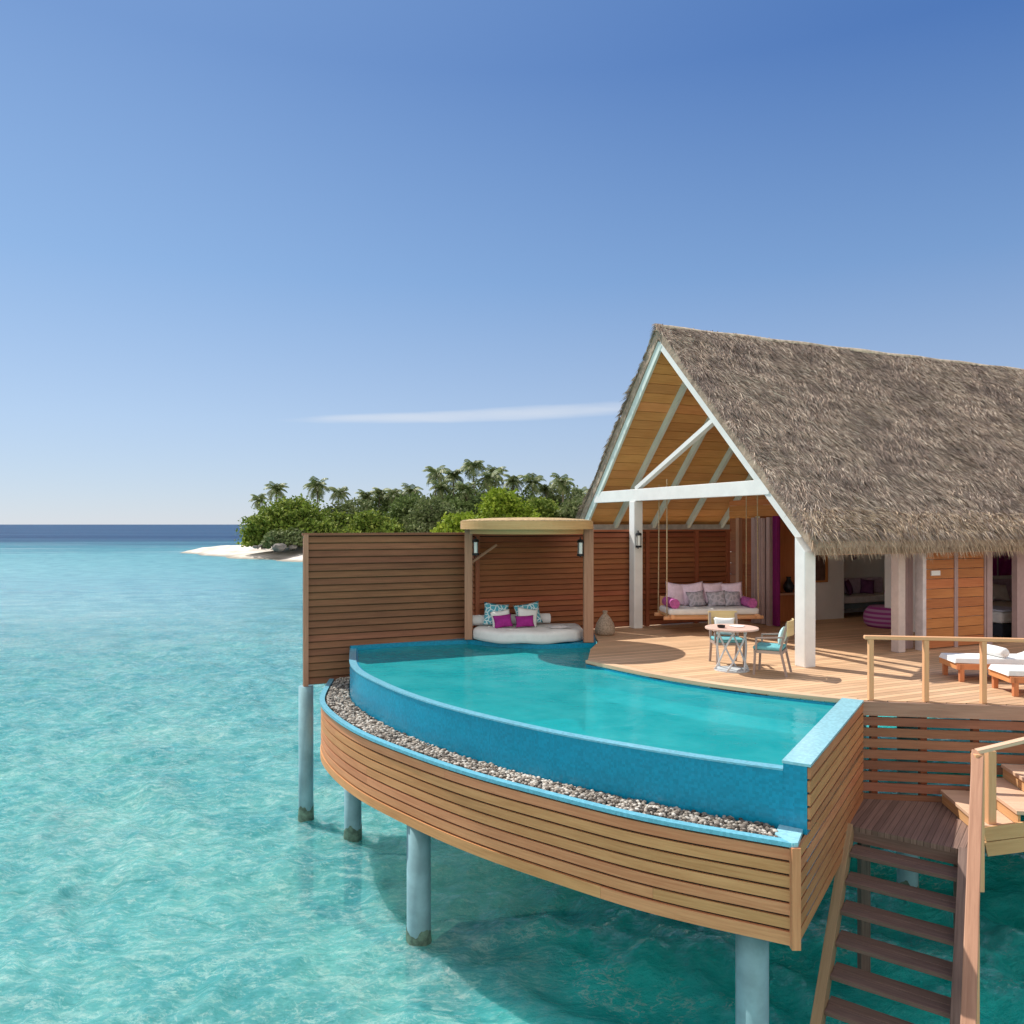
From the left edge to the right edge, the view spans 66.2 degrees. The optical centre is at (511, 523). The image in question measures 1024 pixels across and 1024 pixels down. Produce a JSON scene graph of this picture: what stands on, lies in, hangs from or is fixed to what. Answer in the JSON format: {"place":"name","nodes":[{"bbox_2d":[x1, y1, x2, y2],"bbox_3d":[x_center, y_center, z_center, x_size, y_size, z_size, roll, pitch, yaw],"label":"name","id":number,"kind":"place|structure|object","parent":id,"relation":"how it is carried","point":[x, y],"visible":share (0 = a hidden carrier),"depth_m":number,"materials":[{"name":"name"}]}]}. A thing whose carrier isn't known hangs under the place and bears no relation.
{"place":"outdoors","nodes":[
{"label":"outdoors","id":0,"kind":"place"},
{"bbox_2d":[181,545,302,561],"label":"island sand","id":1,"kind":"structure","parent":0,"point":[250,552],"depth_m":144.36,"materials":[{"name":"sand"}]},
{"bbox_2d":[235,526,266,548],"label":"bush","id":2,"kind":"object","parent":1,"relation":"on","point":[244,543],"visible":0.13,"depth_m":139.09,"materials":[{"name":"green plant"}]},
{"bbox_2d":[248,493,268,548],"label":"coconut palm","id":3,"kind":"object","parent":1,"relation":"on","point":[258,498],"visible":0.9,"depth_m":149.77,"materials":[{"name":"green plant"}]},
{"bbox_2d":[246,524,272,548],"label":"bush","id":4,"kind":"object","parent":1,"relation":"on","point":[255,540],"visible":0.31,"depth_m":137.34,"materials":[{"name":"green plant"}]},
{"bbox_2d":[263,481,288,501],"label":"coconut palm","id":5,"kind":"object","parent":1,"relation":"on","point":[276,488],"visible":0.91,"depth_m":152.25,"materials":[{"name":"green plant"}]},
{"bbox_2d":[272,543,286,551],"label":"beach boulder","id":6,"kind":"object","parent":1,"relation":"on","point":[278,547],"visible":1,"depth_m":130.76,"materials":[{"name":"stone"}]},
{"bbox_2d":[259,527,314,549],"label":"bush","id":7,"kind":"object","parent":1,"relation":"on","point":[294,536],"visible":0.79,"depth_m":133.21,"materials":[{"name":"green plant"}]},
{"bbox_2d":[234,493,353,546],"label":"spreading tree","id":8,"kind":"object","parent":1,"relation":"on","point":[301,513],"visible":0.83,"depth_m":139.15,"materials":[{"name":"green plant"}]},
{"bbox_2d":[303,476,329,504],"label":"coconut palm","id":9,"kind":"object","parent":1,"relation":"on","point":[314,485],"visible":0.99,"depth_m":150.85,"materials":[{"name":"green plant"}]},
{"bbox_2d":[328,486,350,504],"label":"coconut palm","id":10,"kind":"object","parent":1,"relation":"on","point":[340,494],"visible":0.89,"depth_m":155.04,"materials":[{"name":"green plant"}]},
{"bbox_2d":[323,497,371,528],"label":"leafy tree","id":11,"kind":"object","parent":1,"relation":"on","point":[351,506],"visible":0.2,"depth_m":150.00,"materials":[{"name":"green plant"}]},
{"bbox_2d":[356,489,377,504],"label":"coconut palm","id":12,"kind":"object","parent":1,"relation":"on","point":[364,495],"visible":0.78,"depth_m":159.29,"materials":[{"name":"green plant"}]},
{"bbox_2d":[338,509,405,532],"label":"leafy tree","id":13,"kind":"object","parent":1,"relation":"on","point":[370,521],"visible":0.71,"depth_m":135.79,"materials":[{"name":"green plant"}]},
{"bbox_2d":[358,495,394,517],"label":"leafy tree","id":14,"kind":"object","parent":1,"relation":"on","point":[384,506],"visible":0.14,"depth_m":161.41,"materials":[{"name":"green plant"}]},
{"bbox_2d":[372,487,386,507],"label":"coconut palm","id":15,"kind":"object","parent":1,"relation":"on","point":[380,492],"visible":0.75,"depth_m":162.30,"materials":[{"name":"green plant"}]},
{"bbox_2d":[383,488,401,502],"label":"coconut palm","id":16,"kind":"object","parent":1,"relation":"on","point":[390,493],"visible":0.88,"depth_m":159.64,"materials":[{"name":"green plant"}]},
{"bbox_2d":[382,492,438,529],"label":"leafy tree","id":17,"kind":"object","parent":1,"relation":"on","point":[398,507],"visible":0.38,"depth_m":148.92,"materials":[{"name":"green plant"}]},
{"bbox_2d":[400,483,423,495],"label":"coconut palm","id":18,"kind":"object","parent":1,"relation":"on","point":[410,489],"visible":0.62,"depth_m":159.26,"materials":[{"name":"green plant"}]},
{"bbox_2d":[400,494,468,532],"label":"leafy tree","id":19,"kind":"object","parent":1,"relation":"on","point":[425,517],"visible":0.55,"depth_m":139.18,"materials":[{"name":"green plant"}]},
{"bbox_2d":[422,465,449,493],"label":"coconut palm","id":20,"kind":"object","parent":1,"relation":"on","point":[436,474],"visible":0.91,"depth_m":157.56,"materials":[{"name":"green plant"}]},
{"bbox_2d":[429,479,453,503],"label":"coconut palm","id":21,"kind":"object","parent":1,"relation":"on","point":[441,488],"visible":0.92,"depth_m":151.57,"materials":[{"name":"green plant"}]},
{"bbox_2d":[427,484,475,511],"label":"leafy tree","id":22,"kind":"object","parent":1,"relation":"on","point":[449,495],"visible":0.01,"depth_m":162.98,"materials":[{"name":"green plant"}]},
{"bbox_2d":[443,469,463,499],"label":"coconut palm","id":23,"kind":"object","parent":1,"relation":"on","point":[454,474],"visible":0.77,"depth_m":162.19,"materials":[{"name":"green plant"}]},
{"bbox_2d":[430,510,483,532],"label":"leafy tree","id":24,"kind":"object","parent":1,"relation":"on","point":[450,523],"visible":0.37,"depth_m":131.96,"materials":[{"name":"green plant"}]},
{"bbox_2d":[451,481,478,501],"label":"coconut palm","id":25,"kind":"object","parent":1,"relation":"on","point":[462,487],"visible":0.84,"depth_m":149.47,"materials":[{"name":"green plant"}]},
{"bbox_2d":[432,486,504,523],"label":"leafy tree","id":26,"kind":"object","parent":1,"relation":"on","point":[457,504],"visible":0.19,"depth_m":147.25,"materials":[{"name":"green plant"}]},
{"bbox_2d":[460,459,485,494],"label":"coconut palm","id":27,"kind":"object","parent":1,"relation":"on","point":[470,467],"visible":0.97,"depth_m":158.41,"materials":[{"name":"green plant"}]},
{"bbox_2d":[477,469,502,490],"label":"coconut palm","id":28,"kind":"object","parent":1,"relation":"on","point":[488,479],"visible":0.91,"depth_m":155.53,"materials":[{"name":"green plant"}]},
{"bbox_2d":[467,479,517,500],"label":"leafy tree","id":29,"kind":"object","parent":1,"relation":"on","point":[480,487],"visible":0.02,"depth_m":166.15,"materials":[{"name":"green plant"}]},
{"bbox_2d":[485,465,507,485],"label":"coconut palm","id":30,"kind":"object","parent":1,"relation":"on","point":[491,469],"visible":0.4,"depth_m":165.35,"materials":[{"name":"green plant"}]},
{"bbox_2d":[474,486,541,518],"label":"round tree","id":31,"kind":"object","parent":1,"relation":"on","point":[497,502],"visible":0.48,"depth_m":135.32,"materials":[{"name":"green plant"}]},
{"bbox_2d":[503,474,523,492],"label":"coconut palm","id":32,"kind":"object","parent":1,"relation":"on","point":[513,482],"visible":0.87,"depth_m":159.41,"materials":[{"name":"green plant"}]},
{"bbox_2d":[503,485,545,513],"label":"leafy tree","id":33,"kind":"object","parent":1,"relation":"on","point":[525,497],"visible":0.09,"depth_m":157.22,"materials":[{"name":"green plant"}]},
{"bbox_2d":[520,473,546,495],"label":"coconut palm","id":34,"kind":"object","parent":1,"relation":"on","point":[531,480],"visible":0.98,"depth_m":158.28,"materials":[{"name":"green plant"}]},
{"bbox_2d":[521,496,568,517],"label":"leafy tree","id":35,"kind":"object","parent":1,"relation":"on","point":[546,508],"visible":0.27,"depth_m":143.30,"materials":[{"name":"green plant"}]},
{"bbox_2d":[537,484,555,497],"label":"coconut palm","id":36,"kind":"object","parent":1,"relation":"on","point":[548,489],"visible":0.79,"depth_m":162.10,"materials":[{"name":"green plant"}]},
{"bbox_2d":[549,473,575,501],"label":"coconut palm","id":37,"kind":"object","parent":1,"relation":"on","point":[561,484],"visible":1,"depth_m":157.22,"materials":[{"name":"green plant"}]},
{"bbox_2d":[542,483,582,506],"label":"leafy tree","id":38,"kind":"object","parent":1,"relation":"on","point":[557,497],"visible":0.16,"depth_m":162.05,"materials":[{"name":"green plant"}]},
{"bbox_2d":[554,495,583,518],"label":"leafy tree","id":39,"kind":"object","parent":1,"relation":"on","point":[570,509],"visible":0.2,"depth_m":139.95,"materials":[{"name":"green plant"}]},
{"bbox_2d":[570,486,588,498],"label":"coconut palm","id":40,"kind":"object","parent":1,"relation":"on","point":[583,490],"visible":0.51,"depth_m":164.01,"materials":[{"name":"green plant"}]},
{"bbox_2d":[0,525,1023,1023],"bbox_3d":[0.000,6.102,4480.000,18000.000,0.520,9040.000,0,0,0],"label":"sea water","id":41,"kind":"structure","parent":0,"point":[166,857],"depth_m":13.53,"materials":[{"name":"liquid"}]},
{"bbox_2d":[896,717,918,887],"bbox_3d":[6.500,5.405,12.900,0.360,5.550,0.360,0,0,0],"label":"support pile","id":42,"kind":"object","parent":41,"relation":"in","point":[907,877],"visible":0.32,"depth_m":12.77,"materials":[{"name":"paint"}]},
{"bbox_2d":[1011,720,1023,764],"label":"support pile","id":43,"kind":"object","parent":41,"relation":"in","point":[1016,731],"depth_m":16.89,"materials":[{"name":"paint"}]},
{"bbox_2d":[0,0,1023,524],"label":"sky","id":44,"kind":"structure","parent":0,"point":[245,245],"materials":[{"name":"blue"}]},
{"bbox_2d":[586,612,1023,705],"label":"deck","id":45,"kind":"structure","parent":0,"point":[677,652],"depth_m":14.25,"materials":[{"name":"brown wood"}]},
{"bbox_2d":[595,610,614,635],"bbox_3d":[2.140,2.270,18.050,0.470,0.560,0.470,0,0,0],"label":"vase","id":46,"kind":"object","parent":45,"relation":"on","point":[604,626],"visible":1,"depth_m":17.90,"materials":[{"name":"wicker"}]},
{"bbox_2d":[594,529,730,627],"bbox_3d":[3.831,1.355,19.842,4.180,2.430,0.125,0,0,-24],"label":"slatted screen","id":47,"kind":"object","parent":45,"relation":"on","point":[697,555],"visible":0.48,"depth_m":19.72,"materials":[{"name":"red wood"}]},
{"bbox_2d":[708,611,744,665],"bbox_3d":[3.920,2.087,14.364,0.575,0.934,0.627,0,0,0],"label":"dining chair","id":48,"kind":"object","parent":45,"relation":"on","point":[723,614],"visible":0.63,"depth_m":14.52,"materials":[{"name":"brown wood"}]},
{"bbox_2d":[713,617,734,635],"bbox_3d":[3.920,1.890,14.500,0.414,0.345,0.147,0,0,0],"label":"cushion","id":49,"kind":"object","parent":48,"relation":"on","point":[717,620],"visible":0.45,"depth_m":14.48,"materials":[{"name":"white fabric"}]},
{"bbox_2d":[705,624,758,672],"bbox_3d":[3.840,2.175,13.720,0.910,0.750,0.910,0,0,0],"label":"dining table","id":50,"kind":"object","parent":45,"relation":"on","point":[745,629],"visible":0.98,"depth_m":13.62,"materials":[{"name":"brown wood"}]},
{"bbox_2d":[753,618,793,676],"bbox_3d":[4.476,2.087,13.390,0.627,0.934,0.575,0,0,28],"label":"dining chair","id":51,"kind":"object","parent":45,"relation":"on","point":[765,648],"visible":1,"depth_m":13.23,"materials":[{"name":"teal wood"}]},
{"bbox_2d":[778,627,786,645],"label":"cushion","id":52,"kind":"object","parent":51,"relation":"on","point":[781,632],"visible":0.73,"depth_m":13.18,"materials":[{"name":"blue fabric"}]},
{"bbox_2d":[780,591,794,594],"bbox_3d":[7.128,2.155,20.220,1.000,0.790,0.360,0,0,-24],"label":"console table","id":53,"kind":"object","parent":45,"relation":"on","point":[787,593],"visible":0.09,"depth_m":20.02,"materials":[{"name":"brown wood"}]},
{"bbox_2d":[783,577,793,592],"bbox_3d":[7.128,1.558,20.220,0.280,0.400,0.276,0,0,0],"label":"vase","id":54,"kind":"object","parent":53,"relation":"on","point":[788,585],"visible":1,"depth_m":20.13,"materials":[{"name":"ceramic"}]},
{"bbox_2d":[576,323,1023,667],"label":"water villa","id":55,"kind":"object","parent":45,"relation":"on","point":[880,464],"visible":0.98,"depth_m":17.57,"materials":[{"name":"plant"}]},
{"bbox_2d":[636,531,641,548],"bbox_3d":[3.069,0.380,19.021,0.159,0.440,0.159,0,0,45],"label":"wall lantern","id":56,"kind":"object","parent":55,"relation":"attached to","point":[638,541],"depth_m":18.98,"materials":[{"name":"white glass"}]},
{"bbox_2d":[654,479,763,619],"bbox_3d":[4.683,0.591,18.728,2.380,3.283,1.050,0,0,-5],"label":"swing sofa","id":57,"kind":"object","parent":55,"relation":"hanging from","point":[682,612],"visible":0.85,"depth_m":18.36,"materials":[{"name":"fabric"}]},
{"bbox_2d":[662,596,679,608],"bbox_3d":[3.761,1.860,18.602,0.230,0.230,0.700,0,0,-5],"label":"bolster","id":58,"kind":"object","parent":57,"relation":"on","point":[673,603],"visible":0.82,"depth_m":18.26,"materials":[{"name":"fabric"}]},
{"bbox_2d":[668,582,683,604],"bbox_3d":[3.945,1.680,18.939,0.630,0.607,0.220,0,0,-14],"label":"cushion","id":59,"kind":"object","parent":57,"relation":"on","point":[675,591],"visible":0.69,"depth_m":18.87,"materials":[{"name":"pink fabric"}]},
{"bbox_2d":[681,581,705,605],"bbox_3d":[4.369,1.680,18.946,0.619,0.604,0.226,0,0,0],"label":"cushion","id":60,"kind":"object","parent":57,"relation":"on","point":[695,587],"visible":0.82,"depth_m":18.90,"materials":[{"name":"pink fabric"}]},
{"bbox_2d":[686,590,705,606],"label":"cushion","id":61,"kind":"object","parent":57,"relation":"on","point":[696,598],"visible":1,"depth_m":18.71,"materials":[{"name":"grey fabric"}]},
{"bbox_2d":[703,582,721,604],"bbox_3d":[4.879,1.680,19.021,0.575,0.549,0.218,0,0,-16],"label":"cushion","id":62,"kind":"object","parent":57,"relation":"on","point":[711,587],"visible":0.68,"depth_m":18.97,"materials":[{"name":"pink fabric"}]},
{"bbox_2d":[706,590,725,605],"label":"cushion","id":63,"kind":"object","parent":57,"relation":"on","point":[717,598],"visible":1,"depth_m":18.75,"materials":[{"name":"grey fabric"}]},
{"bbox_2d":[722,582,742,597],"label":"cushion","id":64,"kind":"object","parent":57,"relation":"on","point":[732,587],"visible":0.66,"depth_m":18.99,"materials":[{"name":"pink fabric"}]},
{"bbox_2d":[724,591,741,605],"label":"cushion","id":65,"kind":"object","parent":57,"relation":"on","point":[732,598],"visible":1,"depth_m":18.78,"materials":[{"name":"grey fabric"}]},
{"bbox_2d":[740,596,756,607],"bbox_3d":[5.614,1.860,18.764,0.230,0.230,0.700,0,0,-5],"label":"bolster","id":66,"kind":"object","parent":57,"relation":"on","point":[748,602],"visible":0.84,"depth_m":18.43,"materials":[{"name":"fabric"}]},
{"bbox_2d":[754,518,765,623],"bbox_3d":[6.287,1.185,19.960,0.099,2.670,0.400,0,0,-24],"label":"curtain","id":67,"kind":"object","parent":55,"relation":"hanging from","point":[762,559],"visible":0.94,"depth_m":19.89,"materials":[{"name":"fabric"}]},
{"bbox_2d":[772,516,779,625],"bbox_3d":[6.540,1.160,19.437,0.096,2.720,0.200,0,0,-24],"label":"curtain","id":68,"kind":"object","parent":55,"relation":"hanging from","point":[775,570],"visible":0.95,"depth_m":19.36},
{"bbox_2d":[815,555,827,582],"bbox_3d":[8.021,0.850,20.798,0.878,1.400,0.050,0,0,-24],"label":"framed picture","id":69,"kind":"object","parent":55,"relation":"attached to","point":[821,569],"visible":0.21,"depth_m":20.88,"materials":[{"name":"orange wood"}]},
{"bbox_2d":[905,553,912,648],"bbox_3d":[8.039,1.335,15.931,0.264,2.370,0.101,0,0,-24],"label":"curtain","id":70,"kind":"object","parent":55,"relation":"hanging from","point":[909,599],"visible":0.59,"depth_m":15.88,"materials":[{"name":"fabric"}]},
{"bbox_2d":[926,552,955,647],"bbox_3d":[8.750,1.325,16.101,0.960,2.450,0.085,0,0,-24],"label":"door","id":71,"kind":"structure","parent":55,"relation":"in","point":[937,570],"depth_m":16.11,"materials":[{"name":"orange wood"}]},
{"bbox_2d":[956,552,985,646],"bbox_3d":[9.611,1.325,16.480,0.915,2.450,0.080,0,0,-24],"label":"door","id":72,"kind":"structure","parent":55,"relation":"in","point":[967,567],"depth_m":16.46,"materials":[{"name":"orange wood"}]},
{"bbox_2d":[977,552,996,575],"bbox_3d":[12.313,0.700,20.411,0.850,1.300,0.020,0,0,-24],"label":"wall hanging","id":73,"kind":"object","parent":55,"relation":"attached to","point":[994,565],"depth_m":20.54,"materials":[{"name":"fabric"}]},
{"bbox_2d":[999,551,1011,574],"bbox_3d":[13.183,0.700,20.793,0.850,1.300,0.020,0,0,-24],"label":"curtain","id":74,"kind":"object","parent":55,"relation":"attached to","point":[1005,564],"depth_m":20.71,"materials":[{"name":"fabric"}]},
{"bbox_2d":[844,577,884,608],"bbox_3d":[9.834,2.050,22.140,2.400,1.000,0.840,0,0,-24],"label":"indoor sofa","id":75,"kind":"object","parent":45,"relation":"on","point":[856,599],"visible":0.45,"depth_m":21.90,"materials":[{"name":"grey fabric"}]},
{"bbox_2d":[845,579,852,594],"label":"cushion","id":76,"kind":"object","parent":75,"relation":"on","point":[849,587],"visible":0.99,"depth_m":22.04,"materials":[{"name":"purple fabric"}]},
{"bbox_2d":[860,578,874,593],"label":"cushion","id":77,"kind":"object","parent":75,"relation":"on","point":[867,586],"visible":0.99,"depth_m":22.39,"materials":[{"name":"purple fabric"}]},
{"bbox_2d":[863,604,890,628],"bbox_3d":[9.391,2.295,19.543,1.200,0.510,1.200,0,0,0],"label":"pouf","id":78,"kind":"object","parent":45,"relation":"on","point":[877,616],"visible":0.47,"depth_m":19.23,"materials":[{"name":"fabric"}]},
{"bbox_2d":[861,716,1023,802],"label":"slatted skirt","id":79,"kind":"object","parent":45,"relation":"hanging from","point":[922,755],"visible":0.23,"depth_m":11.22,"materials":[{"name":"brown wood"}]},
{"bbox_2d":[862,701,1023,720],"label":"deck fascia","id":80,"kind":"structure","parent":45,"relation":"attached to","point":[945,710],"depth_m":11.16,"materials":[{"name":"brown wood"}]},
{"bbox_2d":[863,635,1023,703],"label":"deck railing","id":81,"kind":"object","parent":45,"relation":"on","point":[982,641],"visible":1,"depth_m":11.26,"materials":[{"name":"brown wood"}]},
{"bbox_2d":[932,579,1011,636],"bbox_3d":[12.165,2.000,19.193,3.700,1.100,2.070,0,0,-24],"label":"bed","id":82,"kind":"object","parent":45,"relation":"on","point":[1002,618],"visible":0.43,"depth_m":17.74,"materials":[{"name":"white fabric"}]},
{"bbox_2d":[993,584,1009,600],"bbox_3d":[12.414,1.730,19.996,0.702,0.512,0.226,0,0,-19],"label":"pillow","id":83,"kind":"object","parent":82,"relation":"on","point":[1000,592],"visible":0.81,"depth_m":19.91,"materials":[{"name":"white fabric"}]},
{"bbox_2d":[939,651,1023,681],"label":"sun lounger","id":84,"kind":"object","parent":45,"relation":"on","point":[960,662],"visible":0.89,"depth_m":12.71,"materials":[{"name":"fabric"}]},
{"bbox_2d":[987,644,1009,657],"bbox_3d":[7.950,2.088,12.930,0.176,0.176,0.520,0,0,-5],"label":"rolled towel","id":85,"kind":"object","parent":84,"relation":"on","point":[997,651],"visible":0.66,"depth_m":12.78,"materials":[{"name":"white fabric"}]},
{"bbox_2d":[940,737,1023,855],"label":"deck steps","id":86,"kind":"structure","parent":45,"relation":"attached to","point":[1004,832],"depth_m":9.87,"materials":[{"name":"brown wood"}]},
{"bbox_2d":[988,664,1023,696],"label":"sun lounger","id":87,"kind":"object","parent":45,"relation":"on","point":[1013,675],"visible":1,"depth_m":11.76,"materials":[{"name":"fabric"}]},
{"bbox_2d":[810,749,984,1023],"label":"water staircase","id":88,"kind":"structure","parent":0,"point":[940,831],"depth_m":9.20,"materials":[{"name":"brown wood"}]},
{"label":"seabed","id":89,"kind":"structure","parent":0,"visible":0},
{"bbox_2d":[298,532,464,821],"bbox_3d":[-2.655,4.185,16.968,3.850,7.990,0.339,0,0,-23],"label":"slatted screen","id":90,"kind":"object","parent":89,"relation":"on","point":[367,588],"visible":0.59,"depth_m":16.77,"materials":[{"name":"brown wood"}]},
{"bbox_2d":[320,634,863,1023],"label":"infinity pool","id":91,"kind":"structure","parent":89,"relation":"on","point":[564,764],"depth_m":9.89,"materials":[{"name":"tile"}]},
{"bbox_2d":[460,517,593,642],"bbox_3d":[0.320,1.204,17.100,2.880,2.692,2.880,0,0,0],"label":"daybed canopy","id":92,"kind":"object","parent":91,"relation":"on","point":[529,525],"visible":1,"depth_m":16.88,"materials":[{"name":"brown wood"}]},
{"bbox_2d":[472,537,478,556],"bbox_3d":[-0.800,0.500,17.320,0.159,0.440,0.159,0,0,45],"label":"wall lantern","id":93,"kind":"object","parent":92,"relation":"attached to","point":[475,541],"depth_m":17.27,"materials":[{"name":"white glass"}]},
{"bbox_2d":[577,537,583,556],"bbox_3d":[1.470,0.500,16.860,0.159,0.440,0.159,0,0,45],"label":"wall lantern","id":94,"kind":"object","parent":92,"relation":"attached to","point":[580,548],"depth_m":16.81,"materials":[{"name":"white glass"}]},
{"bbox_2d":[473,534,582,628],"bbox_3d":[0.498,1.420,18.379,3.060,2.400,0.125,0,0,-24],"label":"slatted screen","id":95,"kind":"object","parent":91,"relation":"on","point":[545,571],"visible":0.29,"depth_m":18.35,"materials":[{"name":"red wood"}]},
{"bbox_2d":[473,623,582,643],"bbox_3d":[0.439,2.417,17.304,2.544,0.289,1.381,0,0,-11],"label":"daybed mattress","id":96,"kind":"object","parent":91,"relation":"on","point":[540,634],"visible":0.91,"depth_m":16.81,"materials":[{"name":"white fabric"}]},
{"bbox_2d":[482,602,508,624],"bbox_3d":[-0.360,2.020,17.520,0.637,0.574,0.194,0,0,-11],"label":"cushion","id":97,"kind":"object","parent":96,"relation":"on","point":[489,608],"visible":0.56,"depth_m":17.47,"materials":[{"name":"teal fabric"}]},
{"bbox_2d":[490,609,509,627],"bbox_3d":[-0.240,2.090,17.360,0.500,0.414,0.177,0,0,-15],"label":"cushion","id":98,"kind":"object","parent":96,"relation":"on","point":[503,612],"visible":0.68,"depth_m":17.34,"materials":[{"name":"white fabric"}]},
{"bbox_2d":[493,614,512,627],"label":"cushion","id":99,"kind":"object","parent":96,"relation":"on","point":[502,621],"visible":1,"depth_m":17.17,"materials":[{"name":"fabric"}]},
{"bbox_2d":[473,613,550,624],"bbox_3d":[-0.034,2.160,17.796,1.836,0.230,0.238,0,0,-13],"label":"bolster","id":100,"kind":"object","parent":96,"relation":"on","point":[479,619],"visible":0.32,"depth_m":17.70,"materials":[{"name":"white fabric"}]},
{"bbox_2d":[515,615,534,627],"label":"cushion","id":101,"kind":"object","parent":96,"relation":"on","point":[523,621],"visible":1,"depth_m":17.22,"materials":[{"name":"fabric"}]},
{"bbox_2d":[513,601,542,622],"bbox_3d":[0.360,2.020,17.620,0.663,0.568,0.192,0,0,-15],"label":"cushion","id":102,"kind":"object","parent":96,"relation":"on","point":[534,605],"visible":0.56,"depth_m":17.62,"materials":[{"name":"teal fabric"}]},
{"bbox_2d":[518,607,537,626],"bbox_3d":[0.340,2.070,17.440,0.531,0.461,0.186,0,0,-10],"label":"cushion","id":103,"kind":"object","parent":96,"relation":"on","point":[525,612],"visible":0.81,"depth_m":17.43,"materials":[{"name":"white fabric"}]},
{"bbox_2d":[547,625,569,628],"bbox_3d":[1.020,2.245,17.150,0.500,0.080,0.320,0,0,-11],"label":"folded towel","id":104,"kind":"object","parent":96,"relation":"on","point":[558,626],"visible":1,"depth_m":17.04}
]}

